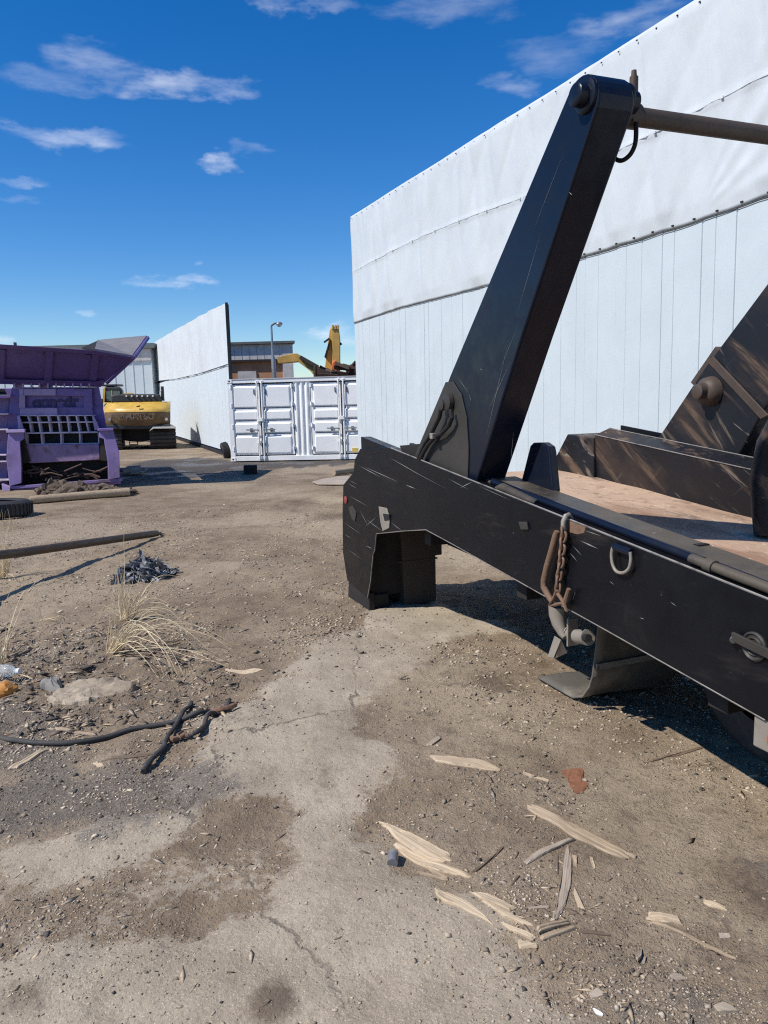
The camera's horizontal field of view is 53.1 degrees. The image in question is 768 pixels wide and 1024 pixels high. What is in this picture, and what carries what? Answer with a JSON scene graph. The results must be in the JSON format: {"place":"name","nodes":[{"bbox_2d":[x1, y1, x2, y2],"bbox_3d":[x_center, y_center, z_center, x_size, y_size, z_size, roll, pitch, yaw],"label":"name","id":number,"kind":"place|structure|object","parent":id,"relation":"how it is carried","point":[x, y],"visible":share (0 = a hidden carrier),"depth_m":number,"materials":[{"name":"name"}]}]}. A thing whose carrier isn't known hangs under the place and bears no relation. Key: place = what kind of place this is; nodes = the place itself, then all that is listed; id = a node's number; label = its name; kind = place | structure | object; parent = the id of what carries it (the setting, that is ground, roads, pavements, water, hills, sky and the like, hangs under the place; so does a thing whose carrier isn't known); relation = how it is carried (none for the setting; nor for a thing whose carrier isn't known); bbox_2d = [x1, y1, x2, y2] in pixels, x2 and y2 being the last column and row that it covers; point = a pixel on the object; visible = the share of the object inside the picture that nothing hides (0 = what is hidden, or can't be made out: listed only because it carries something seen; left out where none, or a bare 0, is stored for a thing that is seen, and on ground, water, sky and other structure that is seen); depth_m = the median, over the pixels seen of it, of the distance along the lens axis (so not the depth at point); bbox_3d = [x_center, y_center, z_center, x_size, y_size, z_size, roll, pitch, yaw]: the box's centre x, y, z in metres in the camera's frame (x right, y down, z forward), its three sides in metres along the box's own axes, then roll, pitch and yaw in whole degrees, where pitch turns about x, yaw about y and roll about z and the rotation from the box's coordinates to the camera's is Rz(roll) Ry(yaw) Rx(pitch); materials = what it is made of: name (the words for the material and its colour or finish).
{"place":"outdoors","nodes":[
{"label":"outdoors","id":0,"kind":"place"},
{"bbox_2d":[0,510,19,580],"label":"dry grass","id":1,"kind":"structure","parent":0,"point":[3,564],"depth_m":7.85,"materials":[{"name":"plant"}]},
{"bbox_2d":[35,588,67,620],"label":"dry grass","id":2,"kind":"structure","parent":0,"point":[42,610],"depth_m":6.24,"materials":[{"name":"plant"}]},
{"bbox_2d":[0,342,158,409],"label":"warehouse","id":3,"kind":"structure","parent":0,"point":[138,375],"depth_m":45.58,"materials":[{"name":"metal"}]},
{"bbox_2d":[106,562,232,676],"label":"dry grass","id":4,"kind":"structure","parent":0,"point":[112,647],"depth_m":5.33,"materials":[{"name":"plant"}]},
{"bbox_2d":[243,465,256,474],"bbox_3d":[-3.259,-1.031,18.758,0.329,0.220,0.300,-3,8,-7],"label":"rubber block","id":5,"kind":"object","parent":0,"point":[250,469],"depth_m":18.62,"materials":[{"name":"black rubber"}]},
{"bbox_2d":[231,341,294,378],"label":"brick building","id":6,"kind":"structure","parent":0,"point":[251,360],"depth_m":47.10,"materials":[{"name":"brick"}]},
{"bbox_2d":[238,371,256,378],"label":"shutter door","id":7,"kind":"structure","parent":6,"relation":"in","point":[241,374],"depth_m":47.36,"materials":[{"name":"white metal"}]},
{"bbox_2d":[0,0,693,376],"label":"sky","id":8,"kind":"structure","parent":0,"point":[164,164],"materials":[{"name":"blue"}]},
{"bbox_2d":[0,436,767,1023],"bbox_3d":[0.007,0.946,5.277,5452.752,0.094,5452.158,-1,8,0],"label":"ground","id":9,"kind":"structure","parent":0,"point":[184,476],"depth_m":3.29,"materials":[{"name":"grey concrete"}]},
{"bbox_2d":[0,681,17,697],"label":"foam scrap","id":10,"kind":"object","parent":9,"relation":"on","point":[7,688],"visible":0.89,"depth_m":4.60,"materials":[{"name":"orange plastic"}]},
{"bbox_2d":[0,664,21,676],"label":"plastic bottle","id":11,"kind":"object","parent":9,"relation":"on","point":[7,670],"visible":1,"depth_m":4.83,"materials":[{"name":"white"}]},
{"bbox_2d":[0,498,33,517],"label":"tyre","id":12,"kind":"object","parent":9,"relation":"on","point":[18,507],"visible":1,"depth_m":12.11,"materials":[{"name":"rubber"}]},
{"bbox_2d":[0,582,34,663],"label":"dry grass","id":13,"kind":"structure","parent":9,"relation":"on","point":[2,656],"depth_m":5.22,"materials":[{"name":"plant"}]},
{"bbox_2d":[12,735,32,754],"bbox_3d":[-1.839,1.196,3.931,0.018,0.029,0.230,-1,8,2],"label":"stick","id":14,"kind":"object","parent":9,"relation":"on","point":[16,751],"visible":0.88,"depth_m":3.89,"materials":[{"name":"grey wood"}]},
{"bbox_2d":[8,747,49,769],"bbox_3d":[-1.741,1.211,3.794,0.040,0.028,0.249,3,9,26],"label":"wood slab","id":15,"kind":"object","parent":9,"relation":"on","point":[27,759],"depth_m":3.77,"materials":[{"name":"beige wood"}]},
{"bbox_2d":[40,676,61,692],"bbox_3d":[-2.035,1.051,4.701,0.124,0.084,0.241,-5,9,-22],"label":"concrete lump","id":16,"kind":"object","parent":9,"relation":"on","point":[53,684],"visible":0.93,"depth_m":4.65,"materials":[{"name":"grey concrete"}]},
{"bbox_2d":[55,727,92,734],"bbox_3d":[-1.648,1.169,4.096,0.239,0.030,0.029,0,8,11],"label":"wood splinter","id":17,"kind":"object","parent":9,"relation":"on","point":[67,729],"visible":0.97,"depth_m":4.09,"materials":[{"name":"beige wood"}]},
{"bbox_2d":[0,335,149,490],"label":"scrap shear","id":18,"kind":"object","parent":9,"relation":"on","point":[48,430],"visible":0.98,"depth_m":16.43,"materials":[{"name":"purple paint"}]},
{"bbox_2d":[29,488,129,503],"bbox_3d":[-5.651,-0.303,14.341,1.746,0.165,0.157,-6,9,-29],"label":"log","id":19,"kind":"object","parent":9,"relation":"on","point":[71,496],"visible":0.89,"depth_m":14.28,"materials":[{"name":"brown wood"}]},
{"bbox_2d":[0,531,163,559],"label":"steel pipe","id":20,"kind":"object","parent":9,"relation":"on","point":[30,551],"visible":1,"depth_m":8.35,"materials":[{"name":"brown metal"}]},
{"bbox_2d":[34,477,138,496],"bbox_3d":[-5.800,-0.414,15.117,2.030,0.561,0.952,-1,8,0],"label":"spoil heap","id":21,"kind":"object","parent":9,"relation":"on","point":[52,486],"visible":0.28,"depth_m":14.86,"materials":[{"name":"brown soil"}]},
{"bbox_2d":[47,677,136,705],"bbox_3d":[-1.742,1.064,4.612,0.483,0.059,0.412,-1,8,0],"label":"concrete lump","id":22,"kind":"object","parent":9,"relation":"on","point":[81,692],"visible":0.94,"depth_m":4.57,"materials":[{"name":"beige concrete"}]},
{"bbox_2d":[93,762,103,766],"bbox_3d":[-1.379,1.222,3.716,0.026,0.021,0.092,-9,11,-40],"label":"wood chunk","id":23,"kind":"object","parent":9,"relation":"on","point":[97,764],"visible":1,"depth_m":3.71,"materials":[{"name":"beige wood"}]},
{"bbox_2d":[0,708,231,745],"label":"rubber cable","id":24,"kind":"object","parent":9,"relation":"on","point":[93,739],"visible":0.91,"depth_m":4.00,"materials":[{"name":"black rubber"}]},
{"bbox_2d":[0,622,237,744],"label":"dirt clods","id":25,"kind":"object","parent":9,"relation":"on","point":[32,674],"visible":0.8,"depth_m":4.83,"materials":[{"name":"brown dirt"}]},
{"bbox_2d":[0,622,239,745],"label":"bark litter","id":26,"kind":"object","parent":9,"relation":"on","point":[131,711],"visible":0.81,"depth_m":4.53,"materials":[{"name":"brown wood"}]},
{"bbox_2d":[101,750,156,761],"bbox_3d":[-1.247,1.205,3.780,0.278,0.021,0.037,-4,9,-15],"label":"stick","id":27,"kind":"object","parent":9,"relation":"on","point":[131,756],"visible":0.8,"depth_m":3.77,"materials":[{"name":"brown wood"}]},
{"bbox_2d":[120,465,147,473],"bbox_3d":[-6.367,-1.075,19.582,0.709,0.138,1.022,-6,9,-27],"label":"rubble pile","id":28,"kind":"object","parent":9,"relation":"on","point":[136,469],"visible":0.98,"depth_m":19.33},
{"bbox_2d":[101,384,176,449],"bbox_3d":[-10.691,-4.246,33.856,3.046,2.619,8.978,-4,9,-15],"label":"excavator","id":29,"kind":"object","parent":9,"relation":"on","point":[133,417],"visible":0.98,"depth_m":30.33,"materials":[{"name":"metal"}]},
{"bbox_2d":[106,548,178,584],"bbox_3d":[-2.448,0.521,7.771,0.718,0.278,0.728,-1,8,0],"label":"pile","id":30,"kind":"object","parent":9,"relation":"on","point":[143,567],"visible":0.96,"depth_m":7.66,"materials":[{"name":"grey metal"}]},
{"bbox_2d":[101,519,196,620],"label":"dry grass","id":31,"kind":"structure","parent":9,"relation":"on","point":[124,616],"depth_m":6.17,"materials":[{"name":"plant"}]},
{"bbox_2d":[141,698,236,773],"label":"tie bars","id":32,"kind":"object","parent":9,"relation":"on","point":[228,705],"visible":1,"depth_m":3.96,"materials":[{"name":"rubber"}]},
{"bbox_2d":[154,302,232,454],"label":"boundary wall","id":33,"kind":"structure","parent":9,"relation":"on","point":[194,364],"depth_m":30.03,"materials":[{"name":"metal"}]},
{"bbox_2d":[220,442,230,457],"bbox_3d":[-5.018,-1.948,24.388,0.346,0.575,0.552,-4,9,-18],"label":"tyre","id":34,"kind":"object","parent":9,"relation":"on","point":[225,449],"visible":0.95,"depth_m":24.18,"materials":[{"name":"rubber"}]},
{"bbox_2d":[225,668,255,673],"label":"wood splinter","id":35,"kind":"object","parent":9,"relation":"on","point":[241,671],"visible":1,"depth_m":4.95,"materials":[{"name":"beige wood"}]},
{"bbox_2d":[244,668,262,672],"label":"wood splinter","id":36,"kind":"object","parent":9,"relation":"on","point":[257,669],"visible":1,"depth_m":4.96,"materials":[{"name":"beige wood"}]},
{"bbox_2d":[270,322,281,377],"bbox_3d":[-5.412,-6.792,39.413,0.668,5.756,0.339,-1,8,0],"label":"street lamp","id":37,"kind":"object","parent":9,"relation":"on","point":[273,360],"visible":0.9,"depth_m":39.17,"materials":[{"name":"grey metal"}]},
{"bbox_2d":[227,376,358,461],"bbox_3d":[-2.079,-2.858,23.348,4.680,2.380,2.510,-1,8,6],"label":"shipping container","id":38,"kind":"object","parent":9,"relation":"on","point":[296,418],"visible":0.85,"depth_m":22.25,"materials":[{"name":"white metal"}]},
{"bbox_2d":[230,381,262,458],"bbox_3d":[-4.013,-2.667,22.404,0.899,2.263,0.170,-1,8,6],"label":"door","id":39,"kind":"structure","parent":38,"relation":"in","point":[246,397],"depth_m":22.39,"materials":[{"name":"white paint"}]},
{"bbox_2d":[259,381,295,458],"bbox_3d":[-3.083,-2.676,22.303,1.004,2.263,0.170,-1,8,6],"label":"door","id":40,"kind":"structure","parent":38,"relation":"in","point":[277,399],"depth_m":22.30,"materials":[{"name":"white paint"}]},
{"bbox_2d":[309,378,342,457],"bbox_3d":[-1.659,-2.691,22.149,0.919,2.263,0.170,-1,8,6],"label":"door","id":41,"kind":"structure","parent":38,"relation":"in","point":[325,396],"depth_m":22.14,"materials":[{"name":"white paint"}]},
{"bbox_2d":[341,378,357,457],"bbox_3d":[-0.772,-2.700,22.052,0.897,2.263,0.170,-1,8,6],"label":"door","id":42,"kind":"structure","parent":38,"relation":"in","point":[348,388],"depth_m":22.05,"materials":[{"name":"white paint"}]},
{"bbox_2d":[277,325,341,374],"bbox_3d":[-3.047,-6.308,37.724,3.778,5.120,5.100,-1,8,0],"label":"material handler","id":43,"kind":"object","parent":9,"relation":"on","point":[332,355],"visible":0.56,"depth_m":35.42,"materials":[{"name":"paint"}]},
{"bbox_2d":[312,476,349,484],"bbox_3d":[-0.841,-0.670,16.337,1.355,0.018,1.841,-1,8,0],"label":"board","id":44,"kind":"object","parent":9,"relation":"on","point":[339,480],"visible":0.65,"depth_m":16.19,"materials":[{"name":"beige wood"}]},
{"bbox_2d":[313,361,355,376],"bbox_3d":[-1.750,-4.487,34.272,3.719,4.580,2.676,-1,8,0],"label":"scrap heap","id":45,"kind":"object","parent":9,"relation":"on","point":[322,371],"visible":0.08,"depth_m":33.29,"materials":[{"name":"brown metal"}]},
{"bbox_2d":[331,467,353,474],"bbox_3d":[-0.869,-0.967,18.027,0.140,0.134,0.933,5,11,39],"label":"timber pole","id":46,"kind":"object","parent":9,"relation":"on","point":[342,471],"visible":0.66,"depth_m":17.84,"materials":[{"name":"brown wood"}]},
{"bbox_2d":[0,506,767,1023],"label":"wood chips","id":47,"kind":"object","parent":9,"relation":"on","point":[182,974],"visible":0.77,"depth_m":2.91,"materials":[{"name":"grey wood"}]},
{"bbox_2d":[387,849,397,866],"bbox_3d":[0.034,1.288,2.866,0.039,0.044,0.070,-1,8,5],"label":"rubber stub","id":48,"kind":"object","parent":9,"relation":"on","point":[392,859],"visible":1,"depth_m":2.84,"materials":[{"name":"grey rubber"}]},
{"bbox_2d":[378,821,451,862],"bbox_3d":[0.108,1.286,3.002,0.084,0.028,0.421,-9,11,-41],"label":"wood slab","id":49,"kind":"object","parent":9,"relation":"on","point":[412,842],"depth_m":2.96,"materials":[{"name":"beige wood"}]},
{"bbox_2d":[393,842,471,878],"bbox_3d":[0.165,1.303,2.855,0.364,0.035,0.054,6,11,42],"label":"wood slab","id":50,"kind":"object","parent":9,"relation":"on","point":[418,859],"depth_m":2.85,"materials":[{"name":"beige wood"}]},
{"bbox_2d":[418,871,446,880],"bbox_3d":[0.171,1.315,2.769,0.123,0.016,0.015,4,10,33],"label":"wood splinter","id":51,"kind":"object","parent":9,"relation":"on","point":[431,875],"visible":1,"depth_m":2.77,"materials":[{"name":"beige wood"}]},
{"bbox_2d":[426,736,440,745],"bbox_3d":[0.249,1.146,3.841,0.033,0.018,0.140,4,10,31],"label":"stick","id":52,"kind":"object","parent":9,"relation":"on","point":[434,740],"visible":1,"depth_m":3.83,"materials":[{"name":"grey wood"}]},
{"bbox_2d":[428,868,447,880],"bbox_3d":[0.195,1.309,2.779,0.022,0.018,0.096,-10,12,-44],"label":"wood splinter","id":53,"kind":"object","parent":9,"relation":"on","point":[440,874],"visible":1,"depth_m":2.77,"materials":[{"name":"beige wood"}]},
{"bbox_2d":[434,888,493,925],"bbox_3d":[0.258,1.321,2.576,0.051,0.030,0.276,-8,11,-39],"label":"wood slab","id":54,"kind":"object","parent":9,"relation":"on","point":[453,900],"depth_m":2.58,"materials":[{"name":"beige wood"}]},
{"bbox_2d":[430,755,500,771],"bbox_3d":[0.376,1.173,3.605,0.341,0.034,0.099,0,8,11],"label":"wood slab","id":55,"kind":"object","parent":9,"relation":"on","point":[475,763],"depth_m":3.59,"materials":[{"name":"beige wood"}]},
{"bbox_2d":[472,846,503,871],"bbox_3d":[0.386,1.294,2.858,0.016,0.025,0.195,6,11,42],"label":"stick","id":56,"kind":"object","parent":9,"relation":"on","point":[480,866],"visible":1,"depth_m":2.85,"materials":[{"name":"brown wood"}]},
{"bbox_2d":[471,892,516,911],"bbox_3d":[0.368,1.313,2.599,0.164,0.020,0.037,5,10,37],"label":"wood slab","id":57,"kind":"object","parent":9,"relation":"on","point":[491,899],"depth_m":2.59,"materials":[{"name":"beige wood"}]},
{"bbox_2d":[481,900,533,926],"bbox_3d":[0.399,1.320,2.523,0.202,0.018,0.027,6,11,41],"label":"wood splinter","id":58,"kind":"object","parent":9,"relation":"on","point":[507,915],"visible":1,"depth_m":2.51,"materials":[{"name":"beige wood"}]},
{"bbox_2d":[510,875,519,885],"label":"stick","id":59,"kind":"object","parent":9,"relation":"on","point":[514,880],"visible":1,"depth_m":2.72,"materials":[{"name":"brown wood"}]},
{"bbox_2d":[500,922,536,940],"bbox_3d":[0.423,1.334,2.446,0.126,0.018,0.017,4,10,36],"label":"wood splinter","id":60,"kind":"object","parent":9,"relation":"on","point":[524,933],"visible":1,"depth_m":2.44,"materials":[{"name":"beige wood"}]},
{"bbox_2d":[518,940,537,949],"bbox_3d":[0.445,1.348,2.388,0.062,0.018,0.028,1,9,15],"label":"wood chunk","id":61,"kind":"object","parent":9,"relation":"on","point":[526,945],"visible":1,"depth_m":2.39,"materials":[{"name":"beige wood"}]},
{"bbox_2d":[523,771,548,781],"bbox_3d":[0.683,1.196,3.468,0.135,0.011,0.024,5,10,38],"label":"wood splinter","id":62,"kind":"object","parent":9,"relation":"on","point":[539,778],"visible":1,"depth_m":3.45,"materials":[{"name":"beige wood"}]},
{"bbox_2d":[527,905,548,908],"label":"wood splinter","id":63,"kind":"object","parent":9,"relation":"on","point":[538,907],"visible":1,"depth_m":2.57,"materials":[{"name":"grey wood"}]},
{"bbox_2d":[522,838,575,864],"bbox_3d":[0.629,1.275,2.904,0.276,0.029,0.030,-7,10,-35],"label":"stick","id":64,"kind":"object","parent":9,"relation":"on","point":[539,853],"visible":1,"depth_m":2.88,"materials":[{"name":"grey wood"}]},
{"bbox_2d":[536,919,570,933],"bbox_3d":[0.541,1.323,2.459,0.131,0.034,0.020,-5,9,-25],"label":"wood wedge","id":65,"kind":"object","parent":9,"relation":"on","point":[548,926],"visible":1,"depth_m":2.45,"materials":[{"name":"beige wood"}]},
{"bbox_2d":[343,69,767,762],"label":"skip loader","id":66,"kind":"object","parent":9,"relation":"on","point":[665,573],"visible":0.99,"depth_m":4.20,"materials":[{"name":"black paint"}]},
{"bbox_2d":[541,512,573,611],"bbox_3d":[0.852,0.231,3.692,0.102,0.466,0.222,-5,9,-22],"label":"lashing chain","id":67,"kind":"object","parent":66,"relation":"hanging from","point":[550,598],"visible":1,"depth_m":3.66,"materials":[{"name":"metal"}]},
{"bbox_2d":[539,926,576,940],"bbox_3d":[0.552,1.333,2.435,0.138,0.018,0.018,-5,9,-20],"label":"wood wedge","id":68,"kind":"object","parent":9,"relation":"on","point":[549,935],"visible":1,"depth_m":2.43,"materials":[{"name":"beige wood"}]},
{"bbox_2d":[350,0,767,471],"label":"boundary wall","id":69,"kind":"structure","parent":9,"relation":"on","point":[669,284],"depth_m":8.15,"materials":[{"name":"metal"}]},
{"bbox_2d":[553,845,571,919],"bbox_3d":[0.640,1.300,2.710,0.038,0.028,0.463,1,9,19],"label":"plank","id":70,"kind":"object","parent":9,"relation":"on","point":[564,889],"visible":1,"depth_m":2.69,"materials":[{"name":"grey wood"}]},
{"bbox_2d":[572,854,576,867],"bbox_3d":[0.701,1.283,2.824,0.016,0.015,0.071,0,8,11],"label":"wood chunk","id":71,"kind":"object","parent":9,"relation":"on","point":[574,857],"visible":1,"depth_m":2.83,"materials":[{"name":"beige wood"}]},
{"bbox_2d":[562,768,587,793],"bbox_3d":[0.869,1.201,3.440,0.100,0.022,0.225,-2,8,-2],"label":"rusty scrap","id":72,"kind":"object","parent":9,"relation":"on","point":[574,776],"visible":1,"depth_m":3.44,"materials":[{"name":"brown metal"}]},
{"bbox_2d":[573,887,584,909],"bbox_3d":[0.658,1.318,2.622,0.021,0.012,0.124,-2,8,-2],"label":"wood splinter","id":73,"kind":"object","parent":9,"relation":"on","point":[578,901],"visible":1,"depth_m":2.60,"materials":[{"name":"beige wood"}]},
{"bbox_2d":[526,804,636,858],"bbox_3d":[0.753,1.257,3.025,0.062,0.032,0.506,-9,11,-40],"label":"stick","id":74,"kind":"object","parent":9,"relation":"on","point":[573,830],"visible":1,"depth_m":3.01,"materials":[{"name":"brown wood"}]},
{"bbox_2d":[590,857,595,868],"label":"wood splinter","id":75,"kind":"object","parent":9,"relation":"on","point":[592,862],"visible":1,"depth_m":2.81,"materials":[{"name":"beige wood"}]},
{"bbox_2d":[578,930,610,935],"bbox_3d":[0.669,1.339,2.441,0.106,0.023,0.012,-1,8,0],"label":"stick","id":76,"kind":"object","parent":9,"relation":"on","point":[594,932],"visible":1,"depth_m":2.44,"materials":[{"name":"brown wood"}]},
{"bbox_2d":[589,987,603,997],"bbox_3d":[0.606,1.380,2.199,0.040,0.016,0.033,-6,9,-27],"label":"stone","id":77,"kind":"object","parent":9,"relation":"on","point":[596,992],"visible":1,"depth_m":2.20,"materials":[{"name":"beige stone"}]},
{"bbox_2d":[593,1008,602,1015],"bbox_3d":[0.590,1.385,2.126,0.014,0.012,0.036,-8,11,-39],"label":"plastic shard","id":78,"kind":"object","parent":9,"relation":"on","point":[598,1012],"visible":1,"depth_m":2.12,"materials":[{"name":"white plastic"}]},
{"bbox_2d":[636,949,641,961],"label":"wood splinter","id":79,"kind":"object","parent":9,"relation":"on","point":[639,956],"visible":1,"depth_m":2.34,"materials":[{"name":"grey wood"}]},
{"bbox_2d":[646,911,682,925],"bbox_3d":[0.917,1.332,2.513,0.114,0.025,0.049,2,9,21],"label":"wood chunk","id":80,"kind":"object","parent":9,"relation":"on","point":[665,918],"visible":1,"depth_m":2.51,"materials":[{"name":"beige wood"}]},
{"bbox_2d":[645,747,702,763],"bbox_3d":[1.369,1.147,3.628,0.350,0.019,0.024,-5,9,-20],"label":"stick","id":81,"kind":"object","parent":9,"relation":"on","point":[678,754],"visible":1,"depth_m":3.63,"materials":[{"name":"brown wood"}]},
{"bbox_2d":[670,972,686,980],"bbox_3d":[0.866,1.374,2.266,0.042,0.017,0.040,-8,11,-39],"label":"wood chunk","id":82,"kind":"object","parent":9,"relation":"on","point":[678,977],"visible":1,"depth_m":2.27,"materials":[{"name":"beige wood"}]},
{"bbox_2d":[644,920,735,958],"bbox_3d":[0.966,1.346,2.432,0.283,0.027,0.018,5,11,38],"label":"wood splinter","id":83,"kind":"object","parent":9,"relation":"on","point":[695,940],"visible":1,"depth_m":2.42,"materials":[{"name":"brown wood"}]},
{"bbox_2d":[703,900,726,910],"bbox_3d":[1.108,1.317,2.575,0.030,0.017,0.084,-8,10,-37],"label":"wood chunk","id":84,"kind":"object","parent":9,"relation":"on","point":[710,903],"visible":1,"depth_m":2.57,"materials":[{"name":"beige wood"}]},
{"bbox_2d":[718,933,730,938],"bbox_3d":[1.083,1.350,2.446,0.037,0.012,0.019,-1,8,1],"label":"wood chunk","id":85,"kind":"object","parent":9,"relation":"on","point":[724,935],"visible":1,"depth_m":2.44,"materials":[{"name":"beige wood"}]},
{"bbox_2d":[714,1001,737,1011],"bbox_3d":[0.951,1.383,2.148,0.059,0.012,0.035,-1,8,2],"label":"stone","id":86,"kind":"object","parent":9,"relation":"on","point":[722,1006],"visible":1,"depth_m":2.14,"materials":[{"name":"grey stone"}]}
]}

